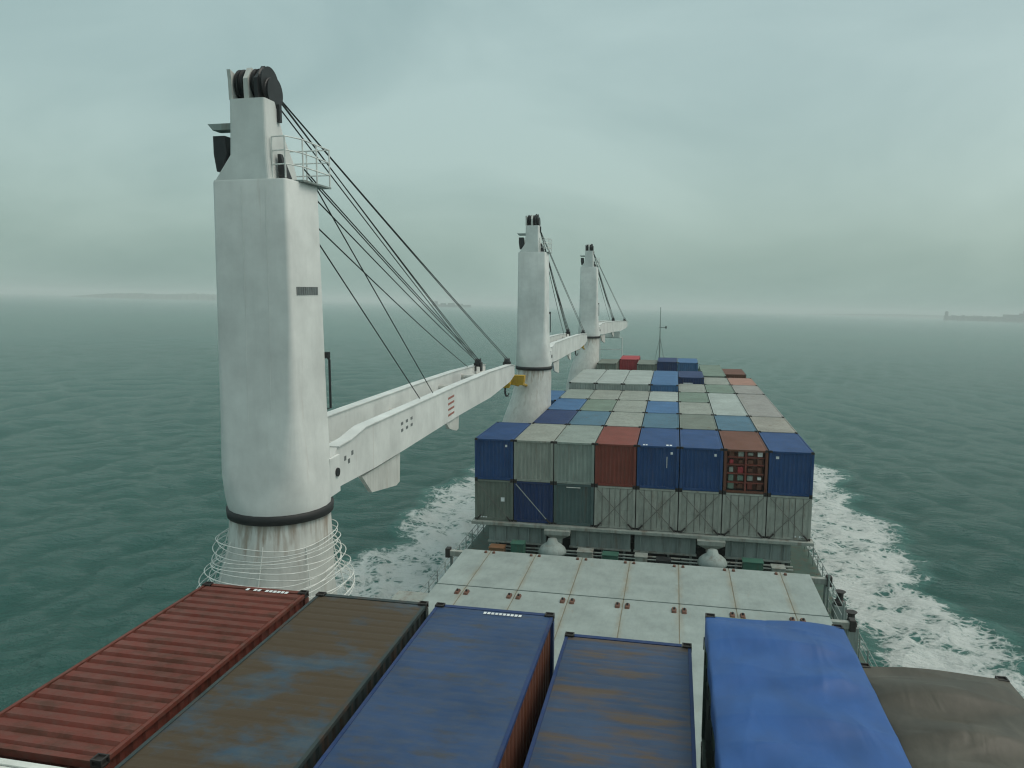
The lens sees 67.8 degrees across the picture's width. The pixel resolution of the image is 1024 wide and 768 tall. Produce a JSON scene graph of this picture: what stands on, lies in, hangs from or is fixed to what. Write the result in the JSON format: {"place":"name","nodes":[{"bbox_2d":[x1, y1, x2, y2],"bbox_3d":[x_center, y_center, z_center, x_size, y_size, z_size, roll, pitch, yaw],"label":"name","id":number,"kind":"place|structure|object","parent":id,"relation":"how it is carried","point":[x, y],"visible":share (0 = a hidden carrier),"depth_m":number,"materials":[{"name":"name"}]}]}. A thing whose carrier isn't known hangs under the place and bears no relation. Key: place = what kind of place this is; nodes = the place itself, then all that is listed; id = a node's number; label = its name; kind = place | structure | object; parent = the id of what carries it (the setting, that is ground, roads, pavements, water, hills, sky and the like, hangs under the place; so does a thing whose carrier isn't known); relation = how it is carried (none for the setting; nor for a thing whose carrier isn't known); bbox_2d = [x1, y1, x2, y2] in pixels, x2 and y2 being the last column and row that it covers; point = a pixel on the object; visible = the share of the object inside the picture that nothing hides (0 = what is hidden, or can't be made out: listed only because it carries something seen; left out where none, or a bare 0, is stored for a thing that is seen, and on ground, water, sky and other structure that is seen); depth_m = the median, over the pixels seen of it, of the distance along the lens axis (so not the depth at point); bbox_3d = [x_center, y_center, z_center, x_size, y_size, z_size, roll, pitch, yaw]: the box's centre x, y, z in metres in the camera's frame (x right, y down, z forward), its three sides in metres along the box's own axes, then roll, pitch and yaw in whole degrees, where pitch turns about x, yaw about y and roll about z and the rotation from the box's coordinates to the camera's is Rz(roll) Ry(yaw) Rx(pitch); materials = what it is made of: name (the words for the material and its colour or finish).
{"place":"outdoors","nodes":[
{"label":"outdoors","id":0,"kind":"place"},
{"bbox_2d":[0,758,63,767],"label":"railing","id":1,"kind":"object","parent":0,"point":[7,763],"visible":1,"depth_m":10.37,"materials":[{"name":"white metal"}]},
{"bbox_2d":[0,581,308,767],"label":"shipping container","id":2,"kind":"object","parent":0,"point":[115,703],"visible":0.74,"depth_m":12.67,"materials":[{"name":"metal"}]},
{"bbox_2d":[0,293,1023,711],"bbox_3d":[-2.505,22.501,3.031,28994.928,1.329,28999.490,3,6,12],"label":"sea","id":3,"kind":"structure","parent":0,"point":[114,521],"depth_m":112.92,"materials":[{"name":"liquid"}]},
{"bbox_2d":[419,365,877,666],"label":"cargo ship","id":4,"kind":"object","parent":3,"relation":"on","point":[802,560],"visible":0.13,"depth_m":46.73},
{"bbox_2d":[196,66,514,600],"bbox_3d":[-3.812,0.876,37.127,4.959,22.440,37.760,2,7,12],"label":"deck crane","id":5,"kind":"object","parent":4,"relation":"on","point":[295,455],"visible":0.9,"depth_m":20.49,"materials":[{"name":"white metal"}]},
{"bbox_2d":[391,590,428,601],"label":"side platform","id":6,"kind":"structure","parent":4,"relation":"attached to","point":[409,596],"depth_m":36.15,"materials":[{"name":"white metal"}]},
{"bbox_2d":[445,546,462,565],"bbox_3d":[-3.145,10.282,41.988,0.990,2.570,0.400,2,7,12],"label":"outrigger","id":7,"kind":"object","parent":4,"relation":"attached to","point":[450,552],"visible":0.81,"depth_m":41.75,"materials":[{"name":"metal"}]},
{"bbox_2d":[510,539,525,552],"bbox_3d":[0.376,10.314,46.491,0.860,1.400,0.760,2,7,12],"label":"deck locker","id":8,"kind":"object","parent":4,"relation":"on","point":[518,546],"visible":0.48,"depth_m":46.13,"materials":[{"name":"metal"}]},
{"bbox_2d":[502,214,587,423],"bbox_3d":[4.266,-3.919,75.631,4.310,22.440,36.627,2,7,12],"label":"deck crane","id":9,"kind":"object","parent":4,"relation":"on","point":[540,349],"visible":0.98,"depth_m":59.41,"materials":[{"name":"white metal"}]},
{"bbox_2d":[539,537,565,555],"bbox_3d":[2.376,10.150,44.805,1.640,2.150,1.640,2,7,12],"label":"mushroom vent","id":10,"kind":"object","parent":4,"relation":"on","point":[552,546],"visible":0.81,"depth_m":44.31,"materials":[{"name":"white metal"}]},
{"bbox_2d":[544,529,570,543],"bbox_3d":[2.798,9.932,46.774,1.600,2.095,0.850,2,7,12],"label":"stack pedestal","id":11,"kind":"object","parent":4,"relation":"on","point":[559,535],"visible":0.44,"depth_m":46.34,"materials":[{"name":"metal"}]},
{"bbox_2d":[577,547,593,557],"bbox_3d":[4.386,10.525,45.657,0.960,1.200,0.760,2,7,12],"label":"deck locker","id":12,"kind":"object","parent":4,"relation":"on","point":[584,552],"visible":0.45,"depth_m":45.31,"materials":[{"name":"metal"}]},
{"bbox_2d":[566,244,626,390],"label":"deck crane","id":13,"kind":"object","parent":4,"relation":"on","point":[593,326],"visible":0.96,"depth_m":98.13,"materials":[{"name":"white metal"}]},
{"bbox_2d":[423,584,832,767],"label":"hatch cover","id":14,"kind":"object","parent":4,"relation":"on","point":[639,620],"visible":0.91,"depth_m":33.38,"materials":[{"name":"metal"}]},
{"bbox_2d":[437,549,828,616],"bbox_3d":[5.648,9.870,37.671,17.930,0.681,5.020,2,7,12],"label":"hatch cover","id":15,"kind":"object","parent":4,"relation":"on","point":[769,591],"visible":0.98,"depth_m":37.27,"materials":[{"name":"metal"}]},
{"bbox_2d":[488,544,792,570],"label":"deck pipes","id":16,"kind":"object","parent":4,"relation":"on","point":[680,561],"visible":0.16,"depth_m":45.35,"materials":[{"name":"metal"}]},
{"bbox_2d":[471,515,813,568],"bbox_3d":[13.845,6.203,75.983,20.250,2.290,62.350,2,7,12],"label":"stack support","id":17,"kind":"object","parent":4,"relation":"on","point":[683,545],"visible":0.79,"depth_m":46.02,"materials":[{"name":"metal"}]},
{"bbox_2d":[475,479,513,521],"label":"shipping container","id":18,"kind":"object","parent":17,"relation":"on","point":[504,500],"visible":0.43,"depth_m":47.63,"materials":[{"name":"grey metal"}]},
{"bbox_2d":[475,422,530,480],"bbox_3d":[-0.500,4.323,50.184,2.446,2.597,6.072,2,7,12],"label":"shipping container","id":19,"kind":"object","parent":18,"relation":"on","point":[494,451],"visible":0.83,"depth_m":47.40,"materials":[{"name":"blue metal"}]},
{"bbox_2d":[514,481,553,523],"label":"shipping container","id":20,"kind":"object","parent":17,"relation":"on","point":[540,495],"visible":0.44,"depth_m":47.12,"materials":[{"name":"blue metal"}]},
{"bbox_2d":[514,423,566,482],"bbox_3d":[1.946,4.391,49.671,2.446,2.597,6.066,2,7,12],"label":"shipping container","id":21,"kind":"object","parent":20,"relation":"on","point":[533,452],"visible":0.89,"depth_m":46.89,"materials":[{"name":"grey metal"}]},
{"bbox_2d":[554,483,594,526],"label":"shipping container","id":22,"kind":"object","parent":17,"relation":"on","point":[574,504],"visible":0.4,"depth_m":46.60,"materials":[{"name":"metal"}]},
{"bbox_2d":[554,424,603,484],"bbox_3d":[4.391,4.458,49.155,2.446,2.597,6.066,2,7,12],"label":"shipping container","id":23,"kind":"object","parent":22,"relation":"on","point":[574,454],"visible":0.87,"depth_m":46.38,"materials":[{"name":"grey metal"}]},
{"bbox_2d":[594,482,636,529],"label":"shipping container","id":24,"kind":"object","parent":17,"relation":"on","point":[625,508],"visible":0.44,"depth_m":46.04,"materials":[{"name":"grey metal"}]},
{"bbox_2d":[597,488,614,525],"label":"door","id":25,"kind":"structure","parent":24,"relation":"in","point":[604,508],"depth_m":46.14,"materials":[{"name":"grey paint"}]},
{"bbox_2d":[595,426,640,487],"bbox_3d":[6.836,4.526,48.639,2.446,2.597,6.066,2,7,12],"label":"shipping container","id":26,"kind":"object","parent":24,"relation":"on","point":[615,455],"visible":0.9,"depth_m":45.86,"materials":[{"name":"red metal"}]},
{"bbox_2d":[615,489,632,526],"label":"door","id":27,"kind":"structure","parent":24,"relation":"in","point":[625,508],"depth_m":45.92,"materials":[{"name":"grey paint"}]},
{"bbox_2d":[636,488,677,531],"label":"shipping container","id":28,"kind":"object","parent":17,"relation":"on","point":[657,499],"visible":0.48,"depth_m":45.52,"materials":[{"name":"grey metal"}]},
{"bbox_2d":[638,490,656,528],"bbox_3d":[8.126,7.523,45.644,1.059,2.391,0.103,2,7,12],"label":"door","id":29,"kind":"structure","parent":28,"relation":"in","point":[646,510],"depth_m":45.63,"materials":[{"name":"grey paint"}]},
{"bbox_2d":[637,427,679,489],"bbox_3d":[9.281,4.593,48.120,2.446,2.598,6.072,2,7,12],"label":"shipping container","id":30,"kind":"object","parent":28,"relation":"on","point":[658,458],"visible":1,"depth_m":45.33,"materials":[{"name":"blue metal"}]},
{"bbox_2d":[656,491,675,529],"bbox_3d":[9.182,7.552,45.422,1.059,2.391,0.103,2,7,12],"label":"door","id":31,"kind":"structure","parent":28,"relation":"in","point":[667,511],"depth_m":45.41,"materials":[{"name":"grey paint"}]},
{"bbox_2d":[678,481,721,534],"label":"shipping container","id":32,"kind":"object","parent":17,"relation":"on","point":[700,502],"visible":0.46,"depth_m":45.01,"materials":[{"name":"grey metal"}]},
{"bbox_2d":[681,492,699,531],"bbox_3d":[10.571,7.590,45.129,1.059,2.391,0.103,2,7,12],"label":"door","id":33,"kind":"structure","parent":32,"relation":"in","point":[688,512],"depth_m":45.12,"materials":[{"name":"grey paint"}]},
{"bbox_2d":[679,429,723,491],"bbox_3d":[11.726,4.662,47.604,2.446,2.597,6.072,2,7,12],"label":"shipping container","id":34,"kind":"object","parent":32,"relation":"on","point":[700,460],"visible":0.97,"depth_m":44.82,"materials":[{"name":"blue metal"}]},
{"bbox_2d":[699,493,718,532],"bbox_3d":[11.626,7.620,44.905,1.059,2.391,0.103,2,7,12],"label":"door","id":35,"kind":"structure","parent":32,"relation":"in","point":[710,514],"depth_m":44.89,"materials":[{"name":"grey paint"}]},
{"bbox_2d":[721,489,766,537],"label":"shipping container","id":36,"kind":"object","parent":17,"relation":"on","point":[744,504],"visible":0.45,"depth_m":44.49,"materials":[{"name":"grey metal"}]},
{"bbox_2d":[724,495,743,534],"bbox_3d":[13.016,7.658,44.612,1.059,2.391,0.103,2,7,12],"label":"door","id":37,"kind":"structure","parent":36,"relation":"in","point":[732,515],"depth_m":44.60,"materials":[{"name":"grey paint"}]},
{"bbox_2d":[719,430,768,494],"bbox_3d":[14.172,4.729,47.091,2.446,2.597,6.066,2,7,12],"label":"shipping container","id":38,"kind":"object","parent":36,"relation":"on","point":[745,461],"visible":0.94,"depth_m":44.46,"materials":[{"name":"brown metal"}]},
{"bbox_2d":[743,496,763,535],"bbox_3d":[14.071,7.687,44.389,1.059,2.391,0.103,2,7,12],"label":"door","id":39,"kind":"structure","parent":36,"relation":"in","point":[755,516],"depth_m":44.38,"materials":[{"name":"grey paint"}]},
{"bbox_2d":[765,494,812,540],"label":"shipping container","id":40,"kind":"object","parent":17,"relation":"on","point":[789,507],"visible":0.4,"depth_m":43.97,"materials":[{"name":"grey metal"}]},
{"bbox_2d":[769,497,789,537],"bbox_3d":[15.461,7.726,44.095,1.059,2.391,0.103,2,7,12],"label":"door","id":41,"kind":"structure","parent":40,"relation":"in","point":[777,518],"depth_m":44.08,"materials":[{"name":"grey paint"}]},
{"bbox_2d":[758,432,814,496],"bbox_3d":[16.617,4.797,46.572,2.446,2.597,6.072,2,7,12],"label":"shipping container","id":42,"kind":"object","parent":40,"relation":"on","point":[791,456],"visible":0.84,"depth_m":43.80,"materials":[{"name":"blue metal"}]},
{"bbox_2d":[788,498,808,537],"bbox_3d":[16.517,7.755,43.872,1.059,2.391,0.103,2,7,12],"label":"door","id":43,"kind":"structure","parent":40,"relation":"in","point":[800,519],"depth_m":43.86,"materials":[{"name":"grey paint"}]},
{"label":"shipping container","id":44,"kind":"object","parent":17,"relation":"on","visible":0},
{"bbox_2d":[569,369,606,389],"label":"shipping container","id":45,"kind":"object","parent":44,"relation":"on","point":[586,378],"visible":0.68,"depth_m":73.22,"materials":[{"name":"grey metal"}]},
{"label":"shipping container","id":46,"kind":"object","parent":17,"relation":"on","visible":0},
{"bbox_2d":[596,369,629,390],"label":"shipping container","id":47,"kind":"object","parent":46,"relation":"on","point":[609,379],"visible":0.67,"depth_m":72.47,"materials":[{"name":"grey metal"}]},
{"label":"shipping container","id":48,"kind":"object","parent":17,"relation":"on","visible":0},
{"bbox_2d":[623,370,653,391],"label":"shipping container","id":49,"kind":"object","parent":48,"relation":"on","point":[638,380],"visible":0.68,"depth_m":72.43,"materials":[{"name":"grey metal"}]},
{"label":"shipping container","id":50,"kind":"object","parent":17,"relation":"on","visible":0},
{"bbox_2d":[651,370,677,391],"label":"shipping container","id":51,"kind":"object","parent":50,"relation":"on","point":[664,381],"visible":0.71,"depth_m":71.68,"materials":[{"name":"blue metal"}]},
{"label":"shipping container","id":52,"kind":"object","parent":17,"relation":"on","visible":0},
{"bbox_2d":[699,365,725,377],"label":"shipping container","id":53,"kind":"object","parent":52,"relation":"on","point":[716,371],"visible":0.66,"depth_m":84.97,"materials":[{"name":"green metal"}]},
{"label":"shipping container","id":54,"kind":"object","parent":17,"relation":"on","visible":0},
{"bbox_2d":[707,393,747,415],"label":"shipping container","id":55,"kind":"object","parent":54,"relation":"on","point":[725,404],"visible":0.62,"depth_m":61.35,"materials":[{"name":"grey metal"}]},
{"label":"shipping container","id":56,"kind":"object","parent":17,"relation":"on","visible":0},
{"bbox_2d":[736,394,783,416],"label":"shipping container","id":57,"kind":"object","parent":56,"relation":"on","point":[757,405],"visible":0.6,"depth_m":60.73,"materials":[{"name":"grey metal"}]},
{"bbox_2d":[697,539,725,552],"bbox_3d":[11.698,10.178,44.896,1.600,2.095,0.850,2,7,12],"label":"stack pedestal","id":58,"kind":"object","parent":4,"relation":"on","point":[706,544],"visible":0.41,"depth_m":44.43,"materials":[{"name":"metal"}]},
{"bbox_2d":[697,548,726,567],"bbox_3d":[11.277,10.396,42.927,1.640,2.150,1.640,2,7,12],"label":"mushroom vent","id":59,"kind":"object","parent":4,"relation":"on","point":[711,557],"visible":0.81,"depth_m":42.44,"materials":[{"name":"white metal"}]},
{"bbox_2d":[742,557,763,570],"bbox_3d":[13.776,10.735,43.670,1.160,1.300,0.760,2,7,12],"label":"deck locker","id":60,"kind":"object","parent":4,"relation":"on","point":[752,564],"visible":0.45,"depth_m":43.33,"materials":[{"name":"metal"}]},
{"bbox_2d":[811,574,832,607],"bbox_3d":[15.400,10.796,38.074,0.990,2.570,0.400,2,7,12],"label":"outrigger","id":61,"kind":"object","parent":4,"relation":"on","point":[820,580],"visible":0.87,"depth_m":37.87,"materials":[{"name":"metal"}]},
{"bbox_2d":[826,574,844,619],"bbox_3d":[15.282,10.956,36.059,0.100,2.750,3.500,2,7,12],"label":"side ladder","id":62,"kind":"object","parent":4,"relation":"on","point":[828,602],"visible":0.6,"depth_m":36.76,"materials":[{"name":"metal"}]},
{"bbox_2d":[831,589,846,619],"bbox_3d":[15.881,11.119,36.981,0.600,2.200,0.600,2,7,12],"label":"mooring roller","id":63,"kind":"object","parent":4,"relation":"on","point":[840,593],"visible":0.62,"depth_m":36.72,"materials":[{"name":"metal"}]},
{"bbox_2d":[831,617,855,638],"bbox_3d":[14.338,11.412,33.124,0.990,2.570,0.400,2,7,12],"label":"outrigger","id":64,"kind":"object","parent":4,"relation":"on","point":[849,625],"visible":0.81,"depth_m":32.85,"materials":[{"name":"metal"}]},
{"bbox_2d":[844,609,858,654],"bbox_3d":[15.381,11.409,34.652,0.600,2.200,0.600,2,7,12],"label":"mooring roller","id":65,"kind":"object","parent":4,"relation":"on","point":[853,638],"visible":0.38,"depth_m":34.37,"materials":[{"name":"metal"}]},
{"bbox_3d":[-0.083,13.264,10.742,15.940,0.600,14.300,2,7,12],"label":"hatch cover","id":66,"kind":"object","parent":4,"relation":"on","visible":0},
{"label":"shipping container","id":67,"kind":"object","parent":66,"relation":"on","visible":0},
{"bbox_2d":[700,741,702,767],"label":"shipping container","id":68,"kind":"object","parent":67,"relation":"on","point":[701,763],"visible":0.06,"depth_m":14.74,"materials":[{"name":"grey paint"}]},
{"bbox_2d":[701,613,911,767],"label":"open top container","id":69,"kind":"object","parent":68,"relation":"on","point":[787,694],"visible":1,"depth_m":11.44,"materials":[{"name":"blue fabric"}]},
{"bbox_2d":[943,315,1023,321],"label":"breakwater","id":70,"kind":"object","parent":3,"relation":"in","point":[980,318],"visible":0.8,"depth_m":3562.16,"materials":[{"name":"concrete"}]},
{"bbox_2d":[0,0,1023,315],"label":"sky","id":71,"kind":"structure","parent":0,"point":[791,156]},
{"bbox_2d":[533,409,577,424],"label":"shipping container","id":72,"kind":"object","parent":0,"point":[548,416],"visible":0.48,"depth_m":55.20,"materials":[{"name":"blue metal"}]},
{"bbox_2d":[548,398,586,410],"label":"shipping container","id":73,"kind":"object","parent":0,"point":[566,404],"visible":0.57,"depth_m":61.32,"materials":[{"name":"blue metal"}]},
{"bbox_2d":[559,389,594,399],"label":"shipping container","id":74,"kind":"object","parent":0,"point":[578,393],"visible":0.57,"depth_m":67.72,"materials":[{"name":"grey metal"}]},
{"bbox_2d":[569,410,610,425],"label":"shipping container","id":75,"kind":"object","parent":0,"point":[595,418],"visible":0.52,"depth_m":54.74,"materials":[{"name":"blue metal"}]},
{"bbox_2d":[580,399,616,412],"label":"shipping container","id":76,"kind":"object","parent":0,"point":[597,405],"visible":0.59,"depth_m":60.81,"materials":[{"name":"green metal"}]},
{"bbox_2d":[588,389,621,400],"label":"shipping container","id":77,"kind":"object","parent":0,"point":[607,394],"visible":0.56,"depth_m":67.13,"materials":[{"name":"grey metal"}]},
{"bbox_2d":[597,359,619,369],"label":"shipping container","id":78,"kind":"object","parent":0,"point":[612,364],"visible":0.57,"depth_m":96.40,"materials":[{"name":"metal"}]},
{"bbox_2d":[605,411,644,428],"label":"shipping container","id":79,"kind":"object","parent":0,"point":[626,419],"visible":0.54,"depth_m":54.28,"materials":[{"name":"grey metal"}]},
{"bbox_2d":[619,355,639,370],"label":"shipping container","id":80,"kind":"object","parent":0,"point":[627,362],"visible":0.68,"depth_m":100.65,"materials":[{"name":"red metal"}]},
{"bbox_2d":[613,400,647,416],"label":"shipping container","id":81,"kind":"object","parent":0,"point":[630,406],"visible":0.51,"depth_m":60.31,"materials":[{"name":"grey metal"}]},
{"bbox_2d":[618,390,649,403],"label":"shipping container","id":82,"kind":"object","parent":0,"point":[635,395],"visible":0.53,"depth_m":66.53,"materials":[{"name":"grey metal"}]},
{"bbox_2d":[637,360,657,370],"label":"shipping container","id":83,"kind":"object","parent":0,"point":[646,364],"visible":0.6,"depth_m":95.31,"materials":[{"name":"metal"}]},
{"bbox_2d":[642,413,678,428],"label":"shipping container","id":84,"kind":"object","parent":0,"point":[660,420],"visible":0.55,"depth_m":53.86,"materials":[{"name":"blue metal"}]},
{"bbox_2d":[645,401,678,413],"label":"shipping container","id":85,"kind":"object","parent":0,"point":[662,407],"visible":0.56,"depth_m":59.81,"materials":[{"name":"blue metal"}]},
{"bbox_2d":[648,391,677,401],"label":"shipping container","id":86,"kind":"object","parent":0,"point":[663,396],"visible":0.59,"depth_m":65.94,"materials":[{"name":"grey metal"}]},
{"bbox_2d":[657,357,676,370],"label":"shipping container","id":87,"kind":"object","parent":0,"point":[666,364],"visible":0.62,"depth_m":94.75,"materials":[{"name":"blue metal"}]},
{"bbox_2d":[677,358,697,370],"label":"shipping container","id":88,"kind":"object","parent":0,"point":[687,364],"visible":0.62,"depth_m":94.25,"materials":[{"name":"blue metal"}]},
{"bbox_2d":[678,371,703,383],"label":"shipping container","id":89,"kind":"object","parent":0,"point":[690,377],"visible":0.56,"depth_m":75.04,"materials":[{"name":"blue metal"}]},
{"bbox_2d":[678,384,706,399],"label":"shipping container","id":90,"kind":"object","parent":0,"point":[698,388],"visible":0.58,"depth_m":71.43,"materials":[{"name":"metal"}]},
{"bbox_2d":[678,392,709,411],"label":"shipping container","id":91,"kind":"object","parent":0,"point":[693,397],"visible":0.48,"depth_m":65.37,"materials":[{"name":"metal"}]},
{"bbox_2d":[679,402,712,414],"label":"shipping container","id":92,"kind":"object","parent":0,"point":[697,408],"visible":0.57,"depth_m":59.33,"materials":[{"name":"grey metal"}]},
{"bbox_2d":[679,414,717,444],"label":"shipping container","id":93,"kind":"object","parent":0,"point":[696,422],"visible":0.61,"depth_m":53.49,"materials":[{"name":"grey metal"}]},
{"bbox_2d":[704,377,729,385],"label":"shipping container","id":94,"kind":"object","parent":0,"point":[716,381],"visible":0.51,"depth_m":76.73,"materials":[{"name":"metal"}]},
{"bbox_2d":[705,384,734,393],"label":"shipping container","id":95,"kind":"object","parent":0,"point":[711,388],"visible":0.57,"depth_m":70.68,"materials":[{"name":"metal"}]},
{"bbox_2d":[722,369,745,377],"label":"shipping container","id":96,"kind":"object","parent":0,"point":[734,373],"visible":0.39,"depth_m":86.13,"materials":[{"name":"metal"}]},
{"bbox_2d":[714,415,756,432],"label":"shipping container","id":97,"kind":"object","parent":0,"point":[733,423],"visible":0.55,"depth_m":52.73,"materials":[{"name":"blue metal"}]},
{"bbox_2d":[727,378,756,385],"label":"shipping container","id":98,"kind":"object","parent":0,"point":[742,381],"visible":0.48,"depth_m":76.72,"materials":[{"name":"metal"}]},
{"bbox_2d":[731,385,763,394],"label":"shipping container","id":99,"kind":"object","parent":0,"point":[742,389],"visible":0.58,"depth_m":70.61,"materials":[{"name":"metal"}]},
{"bbox_2d":[749,416,796,432],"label":"shipping container","id":100,"kind":"object","parent":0,"point":[773,424],"visible":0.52,"depth_m":52.34,"materials":[{"name":"grey metal"}]},
{"bbox_2d":[813,314,1002,317],"bbox_3d":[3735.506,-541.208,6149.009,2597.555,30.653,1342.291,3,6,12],"label":"coast","id":101,"kind":"structure","parent":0,"point":[911,315],"depth_m":6219.21},
{"bbox_2d":[861,663,1023,767],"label":"open top container","id":102,"kind":"object","parent":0,"point":[940,719],"visible":0.91,"depth_m":12.25,"materials":[{"name":"grey fabric"}]},
{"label":"shipping container","id":103,"kind":"object","parent":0,"visible":0},
{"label":"shipping container","id":104,"kind":"object","parent":103,"relation":"on","visible":0},
{"bbox_2d":[114,591,428,767],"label":"shipping container","id":105,"kind":"object","parent":104,"relation":"on","point":[295,689],"visible":0.81,"depth_m":12.27,"materials":[{"name":"metal"}]},
{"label":"shipping container","id":106,"kind":"object","parent":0,"visible":0},
{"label":"shipping container","id":107,"kind":"object","parent":106,"relation":"on","visible":0},
{"bbox_2d":[313,602,554,767],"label":"shipping container","id":108,"kind":"object","parent":107,"relation":"on","point":[456,686],"visible":0.94,"depth_m":12.26,"materials":[{"name":"blue metal"}]},
{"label":"shipping container","id":109,"kind":"object","parent":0,"visible":0},
{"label":"shipping container","id":110,"kind":"object","parent":109,"relation":"on","visible":0},
{"bbox_2d":[523,631,696,767],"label":"shipping container","id":111,"kind":"object","parent":110,"relation":"on","point":[610,702],"visible":1,"depth_m":12.46,"materials":[{"name":"blue metal"}]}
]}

